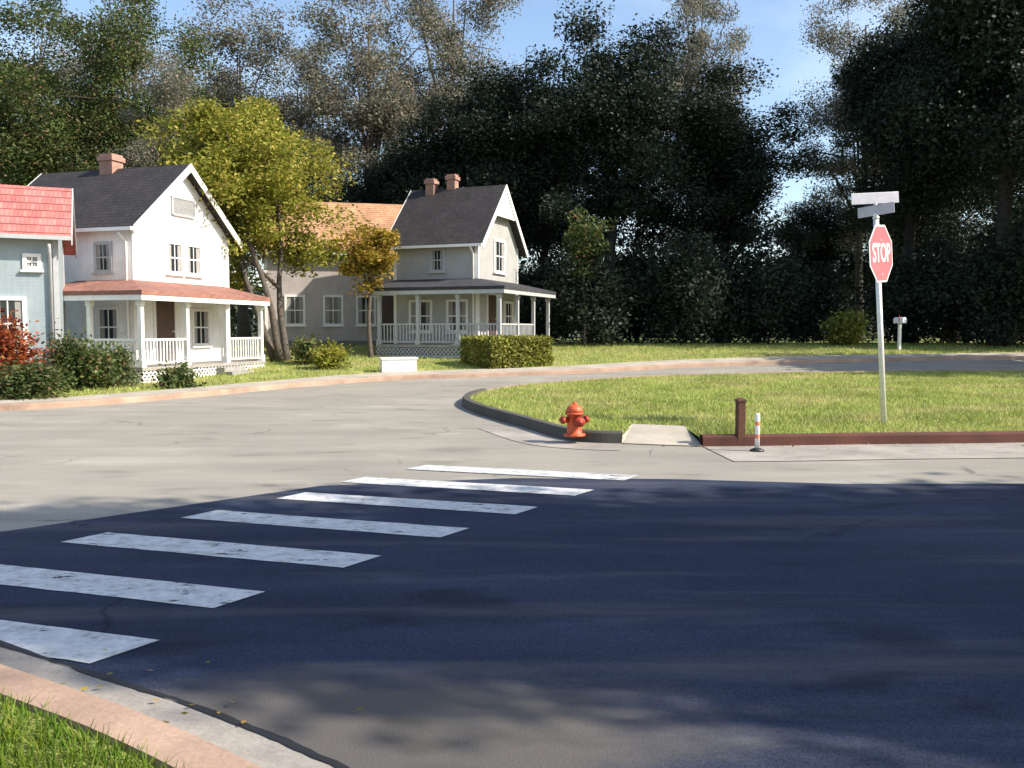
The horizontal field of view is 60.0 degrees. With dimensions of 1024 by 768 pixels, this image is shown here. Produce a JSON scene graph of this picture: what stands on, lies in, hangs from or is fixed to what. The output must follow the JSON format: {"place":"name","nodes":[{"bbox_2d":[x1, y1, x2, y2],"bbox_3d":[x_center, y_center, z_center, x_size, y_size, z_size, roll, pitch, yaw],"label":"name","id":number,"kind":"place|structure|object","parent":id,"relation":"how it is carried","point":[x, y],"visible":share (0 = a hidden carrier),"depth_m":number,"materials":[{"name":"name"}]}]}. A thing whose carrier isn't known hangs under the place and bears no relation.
{"place":"outdoors","nodes":[
{"label":"outdoors","id":0,"kind":"place"},
{"bbox_2d":[0,682,194,767],"bbox_3d":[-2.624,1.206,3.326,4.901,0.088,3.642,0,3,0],"label":"grass","id":1,"kind":"structure","parent":0,"point":[58,732],"depth_m":3.04,"materials":[{"name":"green plant"}]},
{"bbox_2d":[0,0,1022,330],"label":"sky","id":2,"kind":"structure","parent":0,"point":[776,24],"materials":[{"name":"blue"}]},
{"bbox_2d":[0,360,1023,764],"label":"road","id":3,"kind":"structure","parent":0,"point":[70,464],"depth_m":11.24,"materials":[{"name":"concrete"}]},
{"bbox_2d":[0,664,260,767],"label":"kerb","id":4,"kind":"structure","parent":3,"relation":"on","point":[171,741],"depth_m":3.22,"materials":[{"name":"concrete"}]},
{"bbox_2d":[0,646,335,767],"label":"gutter","id":5,"kind":"object","parent":3,"relation":"on","point":[259,750],"visible":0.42,"depth_m":3.55,"materials":[{"name":"concrete"}]},
{"bbox_2d":[0,640,349,767],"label":"road seam","id":6,"kind":"object","parent":5,"relation":"on","point":[288,742],"visible":1,"depth_m":3.58,"materials":[{"name":"black asphalt"}]},
{"bbox_2d":[0,478,1023,767],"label":"road surface","id":7,"kind":"object","parent":3,"relation":"on","point":[686,624],"visible":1,"depth_m":4.70,"materials":[{"name":"grey asphalt"}]},
{"bbox_2d":[0,620,157,662],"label":"road marking","id":8,"kind":"object","parent":7,"relation":"on","point":[74,645],"visible":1,"depth_m":4.40,"materials":[{"name":"paint"}]},
{"bbox_2d":[0,564,264,607],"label":"road marking","id":9,"kind":"object","parent":7,"relation":"on","point":[197,595],"visible":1,"depth_m":5.32,"materials":[{"name":"paint"}]},
{"bbox_2d":[63,532,380,567],"bbox_3d":[-2.092,1.163,6.265,2.400,0.001,0.366,1,4,18],"label":"road marking","id":10,"kind":"object","parent":7,"relation":"on","point":[269,553],"visible":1,"depth_m":6.24,"materials":[{"name":"paint"}]},
{"bbox_2d":[181,510,467,536],"bbox_3d":[-1.530,1.111,7.106,2.397,0.001,0.366,1,4,18],"label":"road marking","id":11,"kind":"object","parent":7,"relation":"on","point":[357,525],"visible":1,"depth_m":7.08,"materials":[{"name":"paint"}]},
{"bbox_2d":[278,492,535,513],"bbox_3d":[-0.967,1.060,7.943,2.399,0.001,0.364,1,4,18],"label":"road marking","id":12,"kind":"object","parent":7,"relation":"on","point":[420,503],"visible":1,"depth_m":7.94,"materials":[{"name":"paint"}]},
{"bbox_2d":[342,477,590,494],"bbox_3d":[-0.476,1.008,8.800,2.550,0.001,0.363,1,4,18],"label":"road marking","id":13,"kind":"object","parent":7,"relation":"on","point":[481,486],"visible":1,"depth_m":8.75,"materials":[{"name":"paint"}]},
{"bbox_2d":[0,356,1023,410],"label":"kerb","id":14,"kind":"structure","parent":3,"relation":"on","point":[73,403],"depth_m":26.95,"materials":[{"name":"concrete"}]},
{"bbox_2d":[408,465,638,479],"bbox_3d":[0.085,0.957,9.635,2.548,0.001,0.360,1,4,18],"label":"road marking","id":15,"kind":"object","parent":3,"relation":"on","point":[515,471],"visible":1,"depth_m":9.61,"materials":[{"name":"paint"}]},
{"bbox_2d":[462,389,622,442],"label":"kerb","id":16,"kind":"structure","parent":3,"relation":"on","point":[547,427],"depth_m":13.60,"materials":[{"name":"grey concrete"}]},
{"bbox_2d":[559,402,589,436],"bbox_3d":[0.851,0.479,12.137,0.368,0.469,0.365,1,4,21],"label":"fire hydrant","id":17,"kind":"object","parent":16,"relation":"on","point":[575,420],"visible":1,"depth_m":12.06,"materials":[{"name":"red metal"}]},
{"bbox_2d":[479,427,621,449],"bbox_3d":[0.447,0.773,12.697,1.098,0.001,3.214,-2,4,-33],"label":"gutter","id":18,"kind":"object","parent":3,"relation":"on","point":[523,435],"visible":1,"depth_m":12.41,"materials":[{"name":"concrete"}]},
{"bbox_2d":[622,424,701,445],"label":"kerb ramp","id":19,"kind":"structure","parent":3,"relation":"on","point":[657,434],"depth_m":12.56,"materials":[{"name":"concrete"}]},
{"bbox_2d":[734,397,746,442],"bbox_3d":[3.049,0.568,11.848,0.128,0.783,0.127,-1,4,-10],"label":"wooden post","id":20,"kind":"object","parent":3,"relation":"on","point":[740,414],"visible":0.62,"depth_m":11.79,"materials":[{"name":"brown wood"}]},
{"bbox_2d":[487,369,1023,390],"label":"kerb","id":21,"kind":"structure","parent":3,"relation":"on","point":[773,372],"depth_m":27.63,"materials":[{"name":"concrete"}]},
{"bbox_2d":[700,431,1023,445],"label":"kerb","id":22,"kind":"structure","parent":3,"relation":"on","point":[787,439],"depth_m":12.00,"materials":[{"name":"concrete"}]},
{"bbox_2d":[703,442,1023,460],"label":"gutter","id":23,"kind":"object","parent":3,"relation":"on","point":[864,452],"visible":1,"depth_m":11.28,"materials":[{"name":"concrete"}]},
{"bbox_2d":[62,443,1023,722],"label":"fallen leaves","id":24,"kind":"object","parent":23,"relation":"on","point":[360,707],"visible":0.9,"depth_m":3.80,"materials":[{"name":"plant"}]},
{"bbox_2d":[750,413,763,451],"bbox_3d":[3.124,0.613,11.295,0.180,0.484,0.180,0,3,0],"label":"marker post","id":25,"kind":"object","parent":23,"relation":"on","point":[757,448],"visible":1,"depth_m":11.27,"materials":[{"name":"white plastic"}]},
{"bbox_2d":[0,338,1023,399],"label":"lawn","id":26,"kind":"structure","parent":0,"point":[592,355],"depth_m":33.28,"materials":[{"name":"green plant"}]},
{"bbox_2d":[0,51,35,184],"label":"ash tree","id":27,"kind":"object","parent":26,"relation":"on","point":[15,100],"visible":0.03,"depth_m":49.34,"materials":[{"name":"green plant"}]},
{"bbox_2d":[0,307,59,394],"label":"shrub","id":28,"kind":"object","parent":26,"relation":"on","point":[9,343],"visible":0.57,"depth_m":19.82,"materials":[{"name":"red plant"}]},
{"bbox_2d":[0,184,76,379],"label":"bungalow","id":29,"kind":"object","parent":26,"relation":"on","point":[37,234],"visible":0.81,"depth_m":21.65,"materials":[{"name":"blue"}]},
{"bbox_2d":[0,297,28,352],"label":"window","id":30,"kind":"structure","parent":29,"relation":"in","point":[10,303],"depth_m":21.42,"materials":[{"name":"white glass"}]},
{"bbox_2d":[20,253,43,272],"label":"window","id":31,"kind":"structure","parent":29,"relation":"in","point":[31,261],"depth_m":21.49,"materials":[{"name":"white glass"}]},
{"bbox_2d":[0,349,82,400],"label":"shrub","id":32,"kind":"object","parent":26,"relation":"on","point":[30,380],"visible":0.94,"depth_m":18.61,"materials":[{"name":"green plant"}]},
{"bbox_2d":[1,35,107,183],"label":"elm tree","id":33,"kind":"object","parent":26,"relation":"on","point":[67,77],"visible":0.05,"depth_m":56.35,"materials":[{"name":"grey plant"}]},
{"bbox_2d":[0,0,144,185],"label":"ash tree","id":34,"kind":"object","parent":26,"relation":"on","point":[34,158],"visible":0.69,"depth_m":40.69,"materials":[{"name":"green plant"}]},
{"bbox_2d":[37,318,129,390],"bbox_3d":[-10.518,-0.615,21.509,2.210,1.982,2.325,0,3,0],"label":"shrub","id":35,"kind":"object","parent":26,"relation":"on","point":[84,363],"visible":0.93,"depth_m":21.29,"materials":[{"name":"green plant"}]},
{"bbox_2d":[50,10,177,171],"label":"elm tree","id":36,"kind":"object","parent":26,"relation":"on","point":[145,72],"depth_m":60.52,"materials":[{"name":"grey plant"}]},
{"bbox_2d":[20,0,226,171],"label":"ash tree","id":37,"kind":"object","parent":26,"relation":"on","point":[138,25],"visible":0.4,"depth_m":42.99,"materials":[{"name":"green plant"}]},
{"bbox_2d":[97,333,151,387],"bbox_3d":[-10.159,-0.514,22.668,1.547,1.586,1.627,2,4,31],"label":"shrub","id":38,"kind":"object","parent":26,"relation":"on","point":[125,367],"visible":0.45,"depth_m":22.55,"materials":[{"name":"green plant"}]},
{"bbox_2d":[27,153,269,383],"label":"cottage","id":39,"kind":"structure","parent":26,"relation":"on","point":[146,271],"depth_m":26.94,"materials":[{"name":"white wood"}]},
{"bbox_2d":[91,242,114,274],"bbox_3d":[-12.042,-3.702,26.096,0.750,0.950,0.120,1,4,17],"label":"window","id":40,"kind":"structure","parent":39,"relation":"in","point":[102,251],"depth_m":26.11,"materials":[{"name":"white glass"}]},
{"bbox_2d":[96,307,120,348],"bbox_3d":[-11.921,-1.653,26.180,0.900,1.250,0.120,1,4,17],"label":"window","id":41,"kind":"structure","parent":39,"relation":"in","point":[108,318],"depth_m":26.20,"materials":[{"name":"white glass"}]},
{"bbox_2d":[152,300,177,361],"bbox_3d":[-10.620,-1.641,27.205,0.110,2.000,1.050,1,4,17],"label":"door","id":42,"kind":"structure","parent":39,"relation":"in","point":[164,312],"depth_m":27.18,"materials":[{"name":"paint"}]},
{"bbox_2d":[165,241,185,276],"bbox_3d":[-10.462,-3.891,27.554,0.120,1.050,0.870,1,4,17],"label":"window","id":43,"kind":"structure","parent":39,"relation":"in","point":[174,250],"depth_m":27.53,"materials":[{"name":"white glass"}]},
{"bbox_2d":[185,243,203,277],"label":"window","id":44,"kind":"structure","parent":39,"relation":"in","point":[193,253],"depth_m":28.41,"materials":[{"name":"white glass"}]},
{"bbox_2d":[191,309,212,347],"bbox_3d":[-10.098,-1.815,28.841,0.120,1.250,1.000,1,4,17],"label":"window","id":45,"kind":"structure","parent":39,"relation":"in","point":[200,318],"depth_m":28.84,"materials":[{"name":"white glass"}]},
{"bbox_2d":[97,47,248,170],"bbox_3d":[-14.852,-7.687,37.443,5.972,12.697,5.737,1,4,18],"label":"elm tree","id":46,"kind":"object","parent":26,"relation":"on","point":[139,156],"visible":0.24,"depth_m":36.48,"materials":[{"name":"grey plant"}]},
{"bbox_2d":[145,360,207,388],"bbox_3d":[-8.381,-0.145,22.294,1.354,0.923,1.422,0,3,0],"label":"shrub","id":47,"kind":"object","parent":26,"relation":"on","point":[181,376],"visible":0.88,"depth_m":22.14,"materials":[{"name":"green plant"}]},
{"bbox_2d":[130,94,365,361],"bbox_3d":[-9.650,-5.592,32.108,8.401,10.281,7.725,-2,4,-26],"label":"maple tree","id":48,"kind":"object","parent":26,"relation":"on","point":[228,153],"visible":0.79,"depth_m":30.99,"materials":[{"name":"green plant"}]},
{"bbox_2d":[162,0,345,340],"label":"elm tree","id":49,"kind":"object","parent":26,"relation":"on","point":[230,78],"visible":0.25,"depth_m":50.66,"materials":[{"name":"green plant"}]},
{"bbox_2d":[231,36,364,201],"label":"elm tree","id":50,"kind":"object","parent":26,"relation":"on","point":[312,47],"visible":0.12,"depth_m":57.87,"materials":[{"name":"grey plant"}]},
{"bbox_2d":[281,331,326,364],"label":"shrub","id":51,"kind":"object","parent":26,"relation":"on","point":[304,346],"visible":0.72,"depth_m":30.18,"materials":[{"name":"green plant"}]},
{"bbox_2d":[255,202,402,345],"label":"cottage","id":52,"kind":"structure","parent":26,"relation":"on","point":[324,304],"depth_m":38.21,"materials":[{"name":"grey wood"}]},
{"bbox_2d":[284,295,306,326],"bbox_3d":[-9.251,-3.118,37.790,0.950,1.350,0.120,-1,4,-13],"label":"window","id":53,"kind":"structure","parent":52,"relation":"in","point":[294,304],"depth_m":37.81,"materials":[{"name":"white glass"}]},
{"bbox_2d":[322,295,344,326],"bbox_3d":[-7.685,-3.140,38.143,0.950,1.350,0.120,-1,4,-13],"label":"window","id":54,"kind":"structure","parent":52,"relation":"in","point":[332,304],"depth_m":38.16,"materials":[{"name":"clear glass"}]},
{"bbox_2d":[355,295,376,326],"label":"window","id":55,"kind":"structure","parent":52,"relation":"in","point":[361,302],"depth_m":38.45,"materials":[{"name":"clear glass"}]},
{"bbox_2d":[381,295,393,338],"bbox_3d":[-5.279,-2.950,38.723,1.000,2.000,0.072,-1,4,-13],"label":"door","id":56,"kind":"structure","parent":52,"relation":"in","point":[387,301],"depth_m":38.68,"materials":[{"name":"paint"}]},
{"bbox_2d":[303,337,354,370],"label":"shrub","id":57,"kind":"object","parent":26,"relation":"on","point":[330,357],"visible":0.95,"depth_m":28.81,"materials":[{"name":"green plant"}]},
{"bbox_2d":[325,219,401,357],"bbox_3d":[-5.295,-3.325,32.533,2.628,5.420,3.116,0,3,0],"label":"maple tree","id":58,"kind":"object","parent":26,"relation":"on","point":[370,254],"visible":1,"depth_m":31.82,"materials":[{"name":"yellow plant"}]},
{"bbox_2d":[282,0,474,202],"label":"elm tree","id":59,"kind":"object","parent":26,"relation":"on","point":[373,121],"visible":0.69,"depth_m":47.51,"materials":[{"name":"green plant"}]},
{"bbox_2d":[324,141,440,204],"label":"oak tree","id":60,"kind":"object","parent":26,"relation":"on","point":[378,188],"visible":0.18,"depth_m":44.90,"materials":[{"name":"green plant"}]},
{"bbox_2d":[378,357,417,371],"bbox_3d":[-3.624,-0.622,28.214,1.180,0.460,0.520,-1,4,-20],"label":"planter","id":61,"kind":"object","parent":26,"relation":"on","point":[396,364],"visible":0.96,"depth_m":28.00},
{"bbox_2d":[374,0,528,186],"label":"elm tree","id":62,"kind":"object","parent":26,"relation":"on","point":[486,6],"visible":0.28,"depth_m":53.53,"materials":[{"name":"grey plant"}]},
{"bbox_2d":[373,174,555,357],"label":"cottage","id":63,"kind":"structure","parent":26,"relation":"on","point":[455,270],"depth_m":34.05,"materials":[{"name":"grey wood"}]},
{"bbox_2d":[407,300,432,333],"bbox_3d":[-3.533,-2.596,34.231,1.100,1.300,0.120,1,4,21],"label":"window","id":64,"kind":"structure","parent":63,"relation":"in","point":[426,306],"depth_m":34.21,"materials":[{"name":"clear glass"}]},
{"bbox_2d":[428,248,446,273],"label":"window","id":65,"kind":"structure","parent":63,"relation":"in","point":[436,255],"depth_m":33.86,"materials":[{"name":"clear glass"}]},
{"bbox_2d":[444,299,468,333],"bbox_3d":[-2.087,-2.562,33.675,1.000,1.300,0.120,1,4,21],"label":"window","id":66,"kind":"structure","parent":63,"relation":"in","point":[450,303],"depth_m":33.71,"materials":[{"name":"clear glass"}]},
{"bbox_2d":[486,293,496,335],"bbox_3d":[-0.771,-2.570,34.632,0.110,2.000,1.050,1,4,21],"label":"door","id":67,"kind":"structure","parent":63,"relation":"in","point":[491,299],"depth_m":34.56,"materials":[{"name":"paint"}]},
{"bbox_2d":[493,239,506,274],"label":"window","id":68,"kind":"structure","parent":63,"relation":"in","point":[499,246],"depth_m":35.20,"materials":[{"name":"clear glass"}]},
{"bbox_2d":[503,301,513,322],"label":"window","id":69,"kind":"structure","parent":63,"relation":"in","point":[508,307],"depth_m":36.24,"materials":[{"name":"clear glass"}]},
{"bbox_2d":[384,55,583,263],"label":"oak tree","id":70,"kind":"object","parent":26,"relation":"on","point":[484,143],"visible":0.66,"depth_m":42.44,"materials":[{"name":"green plant"}]},
{"bbox_2d":[457,334,554,368],"bbox_3d":[-0.202,-0.992,30.289,2.673,1.464,2.554,-2,4,-31],"label":"hedge","id":71,"kind":"object","parent":26,"relation":"on","point":[483,351],"visible":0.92,"depth_m":29.40,"materials":[{"name":"green plant"}]},
{"bbox_2d":[518,241,577,342],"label":"shrub","id":72,"kind":"object","parent":26,"relation":"on","point":[524,305],"visible":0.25,"depth_m":42.15,"materials":[{"name":"green plant"}]},
{"bbox_2d":[517,87,621,334],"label":"oak tree","id":73,"kind":"object","parent":26,"relation":"on","point":[538,252],"visible":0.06,"depth_m":48.20,"materials":[{"name":"green plant"}]},
{"bbox_2d":[523,215,643,346],"bbox_3d":[3.133,-4.391,39.051,5.345,5.801,6.687,0,3,0],"label":"shrub","id":74,"kind":"object","parent":26,"relation":"on","point":[604,295],"visible":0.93,"depth_m":37.94,"materials":[{"name":"green plant"}]},
{"bbox_2d":[558,206,617,345],"bbox_3d":[3.196,-4.383,37.605,2.387,6.261,2.772,0,3,0],"label":"maple tree","id":75,"kind":"object","parent":26,"relation":"on","point":[578,235],"visible":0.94,"depth_m":37.35,"materials":[{"name":"green plant"}]},
{"bbox_2d":[518,0,738,342],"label":"oak tree","id":76,"kind":"object","parent":26,"relation":"on","point":[609,122],"visible":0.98,"depth_m":40.94,"materials":[{"name":"green plant"}]},
{"bbox_2d":[595,212,701,342],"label":"shrub","id":77,"kind":"object","parent":26,"relation":"on","point":[624,265],"visible":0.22,"depth_m":43.72,"materials":[{"name":"green plant"}]},
{"bbox_2d":[615,214,755,344],"bbox_3d":[7.953,-4.496,39.932,6.116,5.912,6.586,-3,4,-38],"label":"shrub","id":78,"kind":"object","parent":26,"relation":"on","point":[682,283],"visible":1,"depth_m":38.71,"materials":[{"name":"green plant"}]},
{"bbox_2d":[650,0,760,339],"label":"elm tree","id":79,"kind":"object","parent":26,"relation":"on","point":[703,43],"visible":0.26,"depth_m":53.71,"materials":[{"name":"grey plant"}]},
{"bbox_2d":[621,52,836,342],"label":"oak tree","id":80,"kind":"object","parent":26,"relation":"on","point":[739,163],"visible":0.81,"depth_m":42.68,"materials":[{"name":"green plant"}]},
{"bbox_2d":[680,211,830,343],"bbox_3d":[11.122,-4.758,40.376,7.356,6.382,5.880,-2,4,-25],"label":"shrub","id":81,"kind":"object","parent":26,"relation":"on","point":[769,300],"visible":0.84,"depth_m":39.98,"materials":[{"name":"green plant"}]},
{"bbox_2d":[755,247,870,343],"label":"shrub","id":82,"kind":"object","parent":26,"relation":"on","point":[824,313],"visible":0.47,"depth_m":41.68,"materials":[{"name":"green plant"}]},
{"bbox_2d":[767,194,867,339],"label":"oak tree","id":83,"kind":"object","parent":26,"relation":"on","point":[819,222],"visible":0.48,"depth_m":54.95,"materials":[{"name":"green plant"}]},
{"bbox_2d":[812,307,873,345],"bbox_3d":[14.425,-2.385,38.394,2.427,1.874,2.687,0,3,0],"label":"shrub","id":84,"kind":"object","parent":26,"relation":"on","point":[847,328],"visible":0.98,"depth_m":37.84,"materials":[{"name":"green plant"}]},
{"bbox_2d":[786,0,922,341],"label":"elm tree","id":85,"kind":"object","parent":26,"relation":"on","point":[826,114],"visible":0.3,"depth_m":49.23,"materials":[{"name":"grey plant"}]},
{"bbox_2d":[825,173,963,340],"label":"oak tree","id":86,"kind":"object","parent":26,"relation":"on","point":[851,254],"visible":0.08,"depth_m":53.43,"materials":[{"name":"green plant"}]},
{"bbox_2d":[893,315,906,349],"bbox_3d":[15.614,-1.929,35.747,0.212,1.680,0.500,-1,4,-20],"label":"mailbox","id":87,"kind":"object","parent":26,"relation":"on","point":[899,320],"visible":0.92,"depth_m":35.70,"materials":[{"name":"white metal"}]},
{"bbox_2d":[827,220,984,343],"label":"shrub","id":88,"kind":"object","parent":26,"relation":"on","point":[897,300],"visible":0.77,"depth_m":40.09,"materials":[{"name":"green plant"}]},
{"bbox_2d":[829,9,1022,343],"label":"oak tree","id":89,"kind":"object","parent":26,"relation":"on","point":[915,207],"visible":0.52,"depth_m":41.66,"materials":[{"name":"green plant"}]},
{"bbox_2d":[839,9,1023,341],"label":"oak tree","id":90,"kind":"object","parent":26,"relation":"on","point":[988,205],"visible":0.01,"depth_m":49.02,"materials":[{"name":"green plant"}]},
{"bbox_2d":[872,0,1023,346],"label":"oak tree","id":91,"kind":"object","parent":26,"relation":"on","point":[983,40],"visible":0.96,"depth_m":36.52,"materials":[{"name":"green plant"}]},
{"bbox_2d":[900,210,1023,348],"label":"shrub","id":92,"kind":"object","parent":26,"relation":"on","point":[991,279],"visible":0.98,"depth_m":36.82,"materials":[{"name":"green plant"}]},
{"bbox_2d":[919,212,1022,343],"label":"shrub","id":93,"kind":"object","parent":26,"relation":"on","point":[951,329],"visible":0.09,"depth_m":42.32,"materials":[{"name":"green plant"}]},
{"bbox_2d":[939,195,1023,340],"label":"oak tree","id":94,"kind":"object","parent":26,"relation":"on","point":[970,219],"visible":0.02,"depth_m":50.90,"materials":[{"name":"green plant"}]},
{"bbox_2d":[971,207,1023,343],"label":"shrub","id":95,"kind":"object","parent":26,"relation":"on","point":[1019,261],"visible":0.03,"depth_m":39.19,"materials":[{"name":"green plant"}]},
{"bbox_2d":[0,353,1023,403],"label":"sidewalk","id":96,"kind":"structure","parent":0,"point":[238,385],"depth_m":28.32,"materials":[{"name":"concrete"}]},
{"bbox_2d":[236,331,934,337],"bbox_3d":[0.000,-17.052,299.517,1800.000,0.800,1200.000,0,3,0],"label":"ground","id":97,"kind":"structure","parent":0,"point":[620,333],"depth_m":126.04,"materials":[{"name":"green plant"}]},
{"bbox_2d":[229,230,940,338],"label":"woods","id":98,"kind":"object","parent":97,"relation":"on","point":[233,319],"visible":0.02,"depth_m":69.27,"materials":[{"name":"green plant"}]},
{"bbox_2d":[471,370,1023,438],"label":"lawn","id":99,"kind":"structure","parent":0,"point":[769,379],"depth_m":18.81,"materials":[{"name":"green plant"}]},
{"bbox_2d":[851,191,898,424],"bbox_3d":[5.446,-0.986,13.400,0.600,3.826,0.847,2,4,29],"label":"stop sign","id":100,"kind":"object","parent":99,"relation":"on","point":[880,253],"visible":0.99,"depth_m":13.33,"materials":[{"name":"metal"}]}
]}

